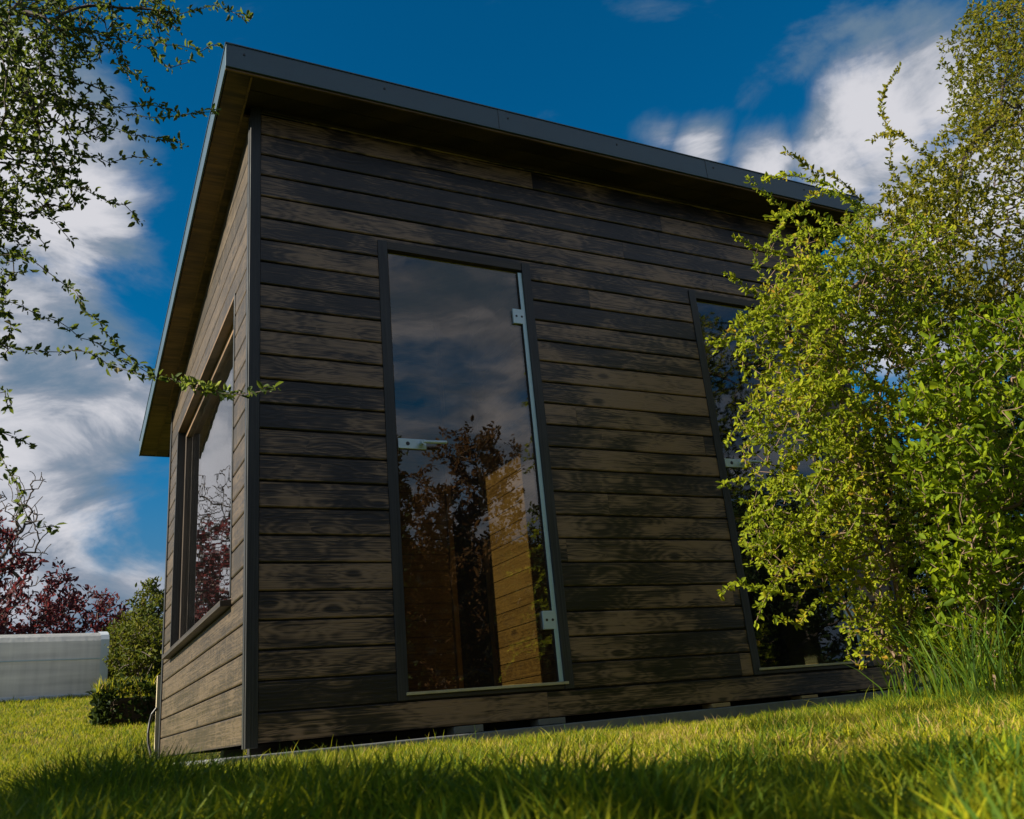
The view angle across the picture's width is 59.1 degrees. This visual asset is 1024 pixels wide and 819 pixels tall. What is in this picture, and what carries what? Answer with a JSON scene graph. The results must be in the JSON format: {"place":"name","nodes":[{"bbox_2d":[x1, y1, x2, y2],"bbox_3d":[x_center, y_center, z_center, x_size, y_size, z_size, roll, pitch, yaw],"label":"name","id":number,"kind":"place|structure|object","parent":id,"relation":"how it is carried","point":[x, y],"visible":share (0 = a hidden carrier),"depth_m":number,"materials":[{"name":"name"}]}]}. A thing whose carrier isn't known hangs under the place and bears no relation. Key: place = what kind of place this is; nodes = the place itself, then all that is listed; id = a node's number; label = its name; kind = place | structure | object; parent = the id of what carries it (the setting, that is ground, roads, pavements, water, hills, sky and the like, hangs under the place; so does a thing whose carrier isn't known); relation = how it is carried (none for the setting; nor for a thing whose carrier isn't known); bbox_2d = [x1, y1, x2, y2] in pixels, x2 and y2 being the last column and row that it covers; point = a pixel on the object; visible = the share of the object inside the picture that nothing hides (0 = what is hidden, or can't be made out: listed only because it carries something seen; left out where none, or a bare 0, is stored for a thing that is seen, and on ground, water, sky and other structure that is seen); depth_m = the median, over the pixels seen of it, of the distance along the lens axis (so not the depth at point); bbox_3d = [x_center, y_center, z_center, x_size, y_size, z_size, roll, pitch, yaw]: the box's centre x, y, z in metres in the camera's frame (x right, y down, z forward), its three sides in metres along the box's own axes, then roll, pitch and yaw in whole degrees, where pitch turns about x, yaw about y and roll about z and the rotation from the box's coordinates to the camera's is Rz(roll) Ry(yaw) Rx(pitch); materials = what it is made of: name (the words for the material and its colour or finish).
{"place":"outdoors","nodes":[
{"label":"outdoors","id":0,"kind":"place"},
{"bbox_2d":[0,641,1023,818],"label":"lawn","id":1,"kind":"structure","parent":0,"point":[920,680],"depth_m":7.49,"materials":[{"name":"green plant"}]},
{"bbox_2d":[0,471,50,613],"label":"bare tree","id":2,"kind":"object","parent":1,"relation":"on","point":[16,574],"visible":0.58,"depth_m":20.40,"materials":[{"name":"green plant"}]},
{"bbox_2d":[0,510,81,634],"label":"plum tree","id":3,"kind":"object","parent":1,"relation":"on","point":[48,606],"visible":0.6,"depth_m":14.78,"materials":[{"name":"red plant"}]},
{"bbox_2d":[0,632,109,701],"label":"wall","id":4,"kind":"structure","parent":1,"relation":"on","point":[34,666],"depth_m":11.00,"materials":[{"name":"white paint"}]},
{"bbox_2d":[32,584,129,676],"bbox_3d":[-7.709,4.181,15.981,2.002,2.116,1.877,5,-22,-26],"label":"plum tree","id":5,"kind":"object","parent":1,"relation":"on","point":[100,605],"visible":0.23,"depth_m":15.99,"materials":[{"name":"red plant"}]},
{"bbox_2d":[85,672,157,727],"bbox_3d":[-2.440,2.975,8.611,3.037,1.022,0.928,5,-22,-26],"label":"ivy bank","id":6,"kind":"structure","parent":1,"relation":"on","point":[108,708],"depth_m":7.93,"materials":[{"name":"plant"}]},
{"bbox_2d":[102,612,162,682],"bbox_3d":[-4.389,3.026,11.116,1.200,1.110,1.110,5,-22,-26],"label":"conifer","id":7,"kind":"object","parent":1,"relation":"on","point":[143,654],"visible":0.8,"depth_m":10.98,"materials":[{"name":"green plant"}]},
{"bbox_2d":[104,603,162,681],"bbox_3d":[-5.500,3.474,13.093,1.331,1.250,1.319,5,-22,-26],"label":"conifer","id":8,"kind":"object","parent":1,"relation":"on","point":[150,608],"visible":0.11,"depth_m":13.02,"materials":[{"name":"green plant"}]},
{"bbox_2d":[115,576,163,677],"bbox_3d":[-5.429,3.504,14.160,1.538,1.839,1.369,5,-22,-26],"label":"conifer","id":9,"kind":"object","parent":1,"relation":"on","point":[154,599],"visible":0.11,"depth_m":14.19,"materials":[{"name":"green plant"}]},
{"bbox_2d":[0,0,282,534],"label":"overhanging tree","id":10,"kind":"object","parent":1,"relation":"on","point":[21,75],"visible":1,"depth_m":2.45,"materials":[{"name":"green plant"}]},
{"bbox_2d":[154,675,160,757],"bbox_3d":[-2.411,2.176,6.132,0.028,0.710,0.028,5,-22,-26],"label":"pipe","id":11,"kind":"object","parent":1,"relation":"on","point":[157,712],"visible":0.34,"depth_m":6.15,"materials":[{"name":"grey metal"}]},
{"bbox_2d":[185,683,987,766],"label":"concrete slab","id":12,"kind":"structure","parent":1,"relation":"on","point":[700,715],"depth_m":4.24,"materials":[{"name":"grey concrete"}]},
{"bbox_2d":[139,41,920,757],"bbox_3d":[-0.224,0.580,6.330,4.178,3.240,3.938,5,-22,-26],"label":"sauna hut","id":13,"kind":"object","parent":12,"relation":"on","point":[467,465],"visible":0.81,"depth_m":4.84,"materials":[{"name":"brown wood"}]},
{"bbox_2d":[147,708,157,758],"bbox_3d":[-2.435,2.183,6.065,0.061,0.345,0.096,-6,-20,1],"label":"hose","id":14,"kind":"object","parent":13,"relation":"attached to","point":[148,728],"visible":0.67,"depth_m":6.09,"materials":[{"name":"black rubber"}]},
{"bbox_2d":[162,293,235,659],"bbox_3d":[-1.750,0.525,5.265,0.250,1.573,2.220,5,-22,-26],"label":"window","id":15,"kind":"structure","parent":13,"relation":"in","point":[188,619],"depth_m":5.84,"materials":[{"name":"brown wood"}]},
{"bbox_2d":[377,240,574,700],"bbox_3d":[-0.206,0.229,4.444,0.875,2.253,0.113,5,-22,-26],"label":"glass door","id":16,"kind":"structure","parent":13,"relation":"in","point":[555,620],"depth_m":4.42,"materials":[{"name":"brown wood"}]},
{"bbox_2d":[688,290,873,674],"bbox_3d":[1.550,0.372,5.314,0.875,2.253,0.113,5,-22,-26],"label":"glass door","id":17,"kind":"structure","parent":13,"relation":"in","point":[695,298],"depth_m":5.17,"materials":[{"name":"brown wood"}]},
{"bbox_2d":[705,170,1012,697],"bbox_3d":[1.739,0.023,4.554,2.413,2.872,0.800,10,-25,-37],"label":"barberry shrub","id":18,"kind":"object","parent":1,"relation":"on","point":[833,499],"visible":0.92,"depth_m":4.30,"materials":[{"name":"green plant"}]},
{"bbox_2d":[843,644,921,699],"bbox_3d":[1.756,1.219,4.151,0.399,0.337,0.274,-1,-20,-12],"label":"grass tuft","id":19,"kind":"object","parent":1,"relation":"on","point":[903,687],"visible":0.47,"depth_m":4.16,"materials":[{"name":"green plant"}]},
{"bbox_2d":[854,386,941,690],"bbox_3d":[2.972,1.170,8.486,1.788,3.176,2.142,-14,-21,23],"label":"garden bush","id":20,"kind":"object","parent":1,"relation":"on","point":[870,398],"depth_m":8.13,"materials":[{"name":"green plant"}]},
{"bbox_2d":[780,0,1023,673],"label":"tall shrub","id":21,"kind":"object","parent":1,"relation":"on","point":[981,127],"visible":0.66,"depth_m":7.14,"materials":[{"name":"green plant"}]},
{"bbox_2d":[864,408,974,687],"bbox_3d":[2.839,1.013,6.809,1.189,2.364,1.214,-17,-23,30],"label":"garden bush","id":22,"kind":"object","parent":1,"relation":"on","point":[911,570],"visible":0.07,"depth_m":6.73,"materials":[{"name":"green plant"}]},
{"bbox_2d":[873,472,971,628],"bbox_3d":[9.463,3.392,22.105,3.958,4.704,3.919,5,-22,-26],"label":"garden tree","id":23,"kind":"object","parent":1,"relation":"on","point":[907,490],"visible":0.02,"depth_m":21.15,"materials":[{"name":"green plant"}]},
{"bbox_2d":[853,604,993,703],"bbox_3d":[1.716,1.027,3.791,0.625,0.474,0.668,-15,-22,25],"label":"grass tuft","id":24,"kind":"object","parent":1,"relation":"on","point":[909,684],"visible":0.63,"depth_m":3.78,"materials":[{"name":"green plant"}]},
{"bbox_2d":[871,591,1023,702],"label":"grass tuft","id":25,"kind":"object","parent":1,"relation":"on","point":[974,678],"visible":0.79,"depth_m":3.25,"materials":[{"name":"green plant"}]},
{"bbox_2d":[883,581,1023,701],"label":"grass tuft","id":26,"kind":"object","parent":1,"relation":"on","point":[979,676],"visible":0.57,"depth_m":3.54,"materials":[{"name":"green plant"}]},
{"bbox_2d":[885,293,1023,689],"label":"broadleaf shrub","id":27,"kind":"object","parent":1,"relation":"on","point":[962,462],"visible":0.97,"depth_m":3.95,"materials":[{"name":"green plant"}]},
{"bbox_2d":[895,350,1023,643],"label":"bush","id":28,"kind":"object","parent":1,"relation":"on","point":[916,514],"depth_m":15.28,"materials":[{"name":"green plant"}]},
{"bbox_2d":[921,367,1023,680],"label":"garden bush","id":29,"kind":"object","parent":1,"relation":"on","point":[1017,421],"visible":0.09,"depth_m":6.74,"materials":[{"name":"green plant"}]},
{"bbox_2d":[986,368,1023,514],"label":"garden tree","id":30,"kind":"object","parent":1,"relation":"on","point":[1008,432],"visible":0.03,"depth_m":12.85,"materials":[{"name":"green plant"}]},
{"bbox_2d":[0,0,1023,633],"label":"sky","id":31,"kind":"structure","parent":0,"point":[730,82],"materials":[{"name":"blue"}]}
]}

